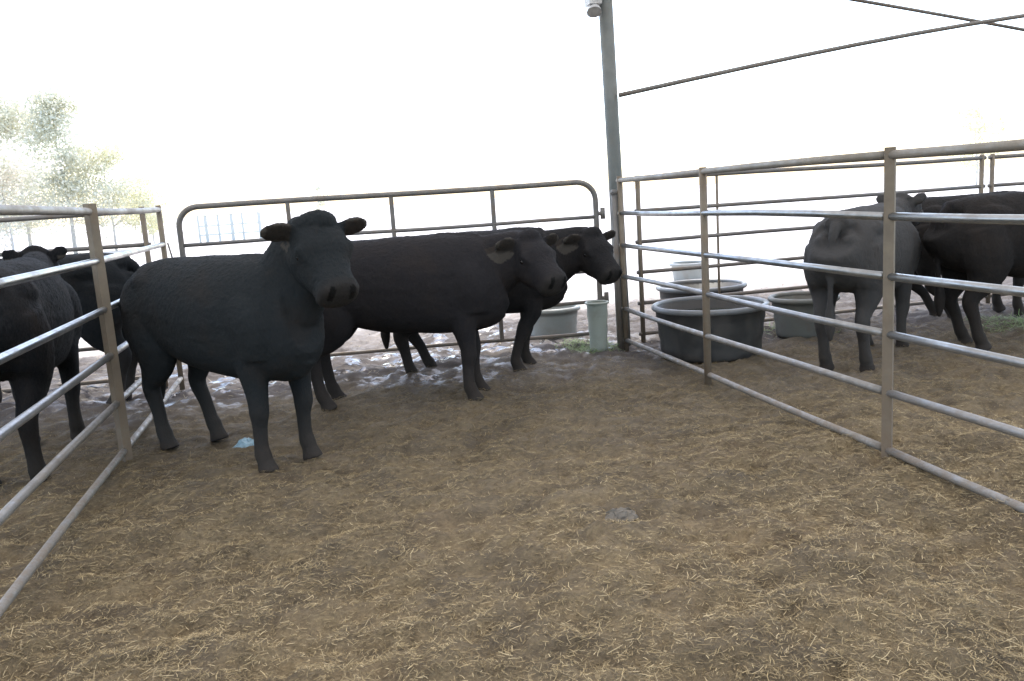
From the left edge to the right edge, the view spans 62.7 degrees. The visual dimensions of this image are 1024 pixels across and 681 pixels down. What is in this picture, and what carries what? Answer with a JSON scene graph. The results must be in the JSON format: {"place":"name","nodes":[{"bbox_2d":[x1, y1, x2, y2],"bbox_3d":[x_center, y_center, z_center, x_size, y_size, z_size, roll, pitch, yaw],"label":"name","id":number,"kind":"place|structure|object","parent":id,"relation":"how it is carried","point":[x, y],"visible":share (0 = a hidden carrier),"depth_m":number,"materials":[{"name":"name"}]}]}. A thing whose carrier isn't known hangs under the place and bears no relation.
{"place":"outdoors","nodes":[
{"label":"outdoors","id":0,"kind":"place"},
{"bbox_2d":[0,164,1023,680],"bbox_3d":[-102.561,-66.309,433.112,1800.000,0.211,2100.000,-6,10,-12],"label":"ground","id":1,"kind":"structure","parent":0,"point":[580,286],"depth_m":3.92,"materials":[{"name":"brown soil"}]},
{"bbox_2d":[0,115,23,221],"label":"tree","id":2,"kind":"object","parent":1,"relation":"on","point":[4,138],"visible":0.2,"depth_m":39.06,"materials":[{"name":"green plant"}]},
{"bbox_2d":[0,124,72,250],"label":"tree","id":3,"kind":"object","parent":1,"relation":"on","point":[12,171],"visible":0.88,"depth_m":35.46,"materials":[{"name":"green plant"}]},
{"bbox_2d":[0,83,81,245],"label":"tree","id":4,"kind":"object","parent":1,"relation":"on","point":[11,112],"visible":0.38,"depth_m":39.24,"materials":[{"name":"green plant"}]},
{"bbox_2d":[0,245,85,485],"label":"cow","id":5,"kind":"object","parent":1,"relation":"on","point":[29,310],"visible":0.86,"depth_m":4.54},
{"bbox_2d":[0,252,139,404],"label":"cow","id":6,"kind":"object","parent":1,"relation":"on","point":[120,272],"visible":0.27,"depth_m":6.34},
{"bbox_2d":[0,60,141,253],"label":"tree","id":7,"kind":"object","parent":1,"relation":"on","point":[44,100],"visible":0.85,"depth_m":38.95,"materials":[{"name":"green plant"}]},
{"bbox_2d":[0,207,168,391],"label":"livestock panel","id":8,"kind":"object","parent":1,"relation":"on","point":[146,242],"visible":0.35,"depth_m":7.01,"materials":[{"name":"metal"}]},
{"bbox_2d":[0,203,184,617],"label":"livestock panel","id":9,"kind":"object","parent":1,"relation":"on","point":[98,259],"visible":0.84,"depth_m":4.38,"materials":[{"name":"metal"}]},
{"bbox_2d":[49,129,164,250],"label":"tree","id":10,"kind":"object","parent":1,"relation":"on","point":[111,158],"visible":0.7,"depth_m":40.54,"materials":[{"name":"green plant"}]},
{"bbox_2d":[117,173,184,243],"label":"tree","id":11,"kind":"object","parent":1,"relation":"on","point":[151,221],"visible":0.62,"depth_m":42.14,"materials":[{"name":"green plant"}]},
{"bbox_2d":[195,207,262,241],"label":"pole shed","id":12,"kind":"structure","parent":1,"relation":"on","point":[230,212],"depth_m":42.60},
{"bbox_2d":[119,209,366,472],"bbox_3d":[-1.568,-0.006,4.848,1.970,1.421,0.637,4,12,36],"label":"cow","id":13,"kind":"object","parent":1,"relation":"on","point":[254,323],"visible":1,"depth_m":4.49},
{"bbox_2d":[234,437,253,447],"bbox_3d":[-1.615,0.619,5.120,0.189,0.054,0.152,-6,10,-12],"label":"plastic scrap","id":14,"kind":"object","parent":1,"relation":"on","point":[244,442],"visible":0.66,"depth_m":5.08,"materials":[{"name":"blue plastic"}]},
{"bbox_2d":[310,184,331,209],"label":"tree","id":15,"kind":"object","parent":1,"relation":"on","point":[320,204],"visible":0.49,"depth_m":43.27,"materials":[{"name":"green plant"}]},
{"bbox_2d":[311,229,566,411],"bbox_3d":[-0.627,-0.151,5.953,2.042,1.204,0.598,-4,10,0],"label":"cow","id":16,"kind":"object","parent":1,"relation":"on","point":[459,285],"visible":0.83,"depth_m":5.71},
{"bbox_2d":[380,226,622,372],"bbox_3d":[-0.121,-0.312,6.782,2.045,1.174,0.584,-4,10,-5],"label":"cow","id":17,"kind":"object","parent":1,"relation":"on","point":[588,251],"visible":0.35,"depth_m":6.65},
{"bbox_2d":[2,276,1011,417],"bbox_3d":[0.495,-0.234,9.322,13.066,0.214,4.283,-6,10,-12],"label":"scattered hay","id":18,"kind":"object","parent":1,"relation":"on","point":[376,367],"visible":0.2,"depth_m":7.92,"materials":[{"name":"plant"}]},
{"bbox_2d":[0,314,1023,680],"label":"straw","id":19,"kind":"object","parent":1,"relation":"on","point":[1016,654],"visible":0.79,"depth_m":3.40,"materials":[{"name":"beige plant"}]},
{"bbox_2d":[531,302,580,335],"bbox_3d":[0.412,-0.196,8.384,0.558,0.299,0.558,-6,10,-12],"label":"feed tub","id":20,"kind":"object","parent":1,"relation":"on","point":[557,320],"visible":0.55,"depth_m":8.17,"materials":[{"name":"grey plastic"}]},
{"bbox_2d":[555,338,624,352],"bbox_3d":[0.700,0.037,7.539,0.668,0.147,0.662,-6,10,-12],"label":"green hay","id":21,"kind":"object","parent":1,"relation":"on","point":[582,347],"visible":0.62,"depth_m":7.50},
{"bbox_2d":[585,300,608,351],"bbox_3d":[0.756,-0.122,7.396,0.214,0.445,0.214,-6,10,-12],"label":"feed bucket","id":22,"kind":"object","parent":1,"relation":"on","point":[597,313],"visible":0.97,"depth_m":7.33,"materials":[{"name":"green plastic"}]},
{"bbox_2d":[610,189,622,349],"bbox_3d":[0.927,-0.595,7.404,0.068,1.450,0.068,-6,10,-12],"label":"gate post","id":23,"kind":"object","parent":1,"relation":"on","point":[613,193],"visible":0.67,"depth_m":7.37,"materials":[{"name":"metal"}]},
{"bbox_2d":[167,180,608,356],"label":"farm gate","id":24,"kind":"structure","parent":23,"relation":"attached to","point":[393,230],"depth_m":7.24,"materials":[{"name":"metal"}]},
{"bbox_2d":[605,507,638,522],"bbox_3d":[0.469,0.745,3.658,0.160,0.045,0.142,-6,10,-12],"label":"stone","id":25,"kind":"object","parent":1,"relation":"on","point":[621,513],"visible":0.88,"depth_m":3.63,"materials":[{"name":"grey stone"}]},
{"bbox_2d":[669,260,701,280],"bbox_3d":[2.632,-1.036,12.521,0.578,0.269,0.578,-6,10,-12],"label":"feed tub","id":26,"kind":"object","parent":1,"relation":"on","point":[687,274],"visible":0.66,"depth_m":12.33,"materials":[{"name":"grey plastic"}]},
{"bbox_2d":[655,279,746,298],"bbox_3d":[1.903,-0.365,8.451,0.898,0.419,0.898,-6,10,-12],"label":"water tub","id":27,"kind":"object","parent":1,"relation":"on","point":[730,285],"visible":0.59,"depth_m":8.36,"materials":[{"name":"grey plastic"}]},
{"bbox_2d":[651,295,769,362],"bbox_3d":[1.652,-0.106,7.008,0.958,0.429,0.958,-6,10,-12],"label":"water tub","id":28,"kind":"object","parent":1,"relation":"on","point":[737,323],"visible":0.79,"depth_m":6.67,"materials":[{"name":"grey plastic"}]},
{"bbox_2d":[616,151,883,450],"bbox_3d":[1.371,-0.401,5.720,0.052,1.540,3.541,-6,10,-12],"label":"livestock panel","id":29,"kind":"object","parent":1,"relation":"on","point":[704,254],"visible":0.92,"depth_m":5.29,"materials":[{"name":"metal"}]},
{"bbox_2d":[763,322,840,338],"bbox_3d":[2.689,-0.125,7.782,0.785,0.146,0.815,-6,10,-12],"label":"green hay","id":30,"kind":"object","parent":1,"relation":"on","point":[773,327],"visible":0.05,"depth_m":7.82},
{"bbox_2d":[768,291,839,337],"bbox_3d":[2.626,-0.231,7.572,0.618,0.359,0.618,-6,10,-12],"label":"feed tub","id":31,"kind":"object","parent":1,"relation":"on","point":[788,326],"visible":0.61,"depth_m":7.40,"materials":[{"name":"grey plastic"}]},
{"bbox_2d":[585,0,1023,345],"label":"cattle shed","id":32,"kind":"structure","parent":1,"relation":"on","point":[602,10],"depth_m":7.40,"materials":[{"name":"metal"}]},
{"bbox_2d":[634,154,986,342],"bbox_3d":[2.962,-0.914,8.107,3.781,1.540,0.044,-6,10,-14],"label":"livestock panel","id":33,"kind":"object","parent":1,"relation":"on","point":[640,272],"visible":0.46,"depth_m":7.89,"materials":[{"name":"metal"}]},
{"bbox_2d":[803,192,926,371],"bbox_3d":[2.822,-0.498,6.545,0.566,1.245,2.110,4,13,39],"label":"cow","id":34,"kind":"object","parent":1,"relation":"on","point":[852,243],"visible":0.69,"depth_m":5.89},
{"bbox_2d":[881,139,1023,512],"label":"livestock panel","id":35,"kind":"object","parent":1,"relation":"on","point":[892,216],"visible":0.98,"depth_m":3.69,"materials":[{"name":"metal"}]},
{"bbox_2d":[911,190,1023,318],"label":"cow","id":36,"kind":"object","parent":1,"relation":"on","point":[926,263],"visible":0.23,"depth_m":7.74},
{"bbox_2d":[922,191,1023,350],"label":"cow","id":37,"kind":"object","parent":1,"relation":"on","point":[989,253],"visible":0.87,"depth_m":6.33},
{"bbox_2d":[944,95,1021,184],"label":"tree","id":38,"kind":"object","parent":1,"relation":"on","point":[976,117],"visible":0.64,"depth_m":52.55,"materials":[{"name":"green plant"}]},
{"bbox_2d":[963,311,1023,334],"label":"green hay","id":39,"kind":"object","parent":1,"relation":"on","point":[1020,319],"visible":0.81,"depth_m":7.35},
{"bbox_2d":[985,153,1023,302],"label":"livestock panel","id":40,"kind":"object","parent":1,"relation":"on","point":[991,185],"visible":0.34,"depth_m":8.48,"materials":[{"name":"metal"}]},
{"bbox_2d":[0,0,1023,229],"label":"sky","id":41,"kind":"structure","parent":0,"point":[234,100],"materials":[{"name":"white"}]}
]}

